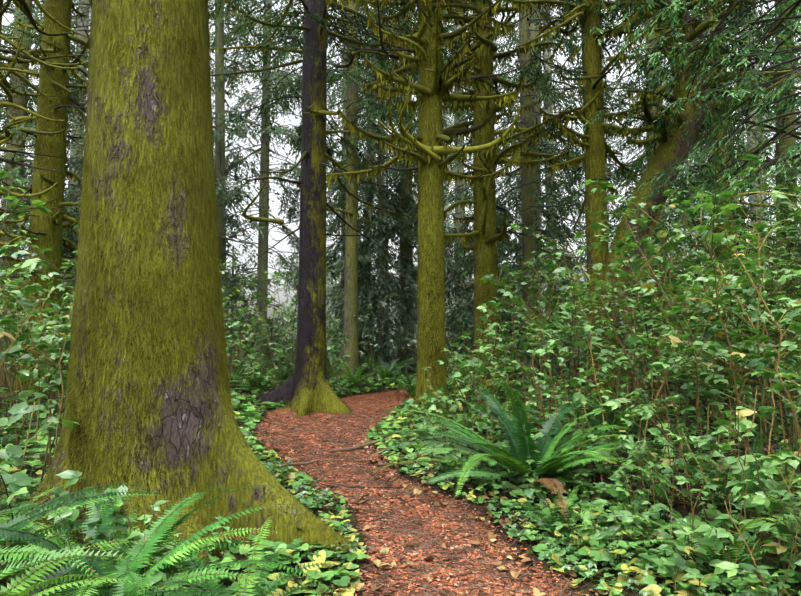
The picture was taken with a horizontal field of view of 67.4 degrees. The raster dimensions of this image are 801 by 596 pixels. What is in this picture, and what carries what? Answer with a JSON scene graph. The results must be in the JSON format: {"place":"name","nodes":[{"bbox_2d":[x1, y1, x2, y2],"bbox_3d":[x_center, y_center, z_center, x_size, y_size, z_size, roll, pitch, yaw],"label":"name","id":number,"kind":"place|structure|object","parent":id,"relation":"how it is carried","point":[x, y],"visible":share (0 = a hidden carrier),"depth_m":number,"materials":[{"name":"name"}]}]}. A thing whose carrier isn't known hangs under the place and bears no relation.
{"place":"outdoors","nodes":[
{"label":"outdoors","id":0,"kind":"place"},
{"bbox_2d":[0,334,800,595],"bbox_3d":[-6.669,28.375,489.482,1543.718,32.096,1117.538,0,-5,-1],"label":"ground","id":1,"kind":"structure","parent":0,"point":[767,559],"depth_m":5.66,"materials":[{"name":"soil"}]},
{"bbox_2d":[323,440,402,489],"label":"trail roots","id":2,"kind":"object","parent":1,"relation":"on","point":[362,487],"visible":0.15,"depth_m":6.08,"materials":[{"name":"brown plant"}]},
{"bbox_2d":[0,0,800,578],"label":"tree","id":3,"kind":"object","parent":1,"relation":"on","point":[184,426],"depth_m":11.14,"materials":[{"name":"green plant"}]},
{"bbox_2d":[0,154,800,595],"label":"shrub","id":4,"kind":"object","parent":1,"relation":"on","point":[20,484],"depth_m":6.26,"materials":[{"name":"green plant"}]},
{"bbox_2d":[0,348,800,595],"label":"fern fronds","id":5,"kind":"object","parent":1,"relation":"on","point":[516,458],"visible":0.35,"depth_m":3.59,"materials":[{"name":"green plant"}]},
{"bbox_2d":[0,369,800,595],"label":"ground cover leaves","id":6,"kind":"object","parent":1,"relation":"on","point":[646,582],"visible":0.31,"depth_m":4.79,"materials":[{"name":"green plant"}]},
{"bbox_2d":[240,390,640,595],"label":"trail litter","id":7,"kind":"object","parent":1,"relation":"on","point":[406,550],"visible":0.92,"depth_m":5.00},
{"bbox_2d":[0,0,800,332],"label":"sky","id":8,"kind":"structure","parent":0,"point":[281,246],"materials":[{"name":"white"}]}
]}

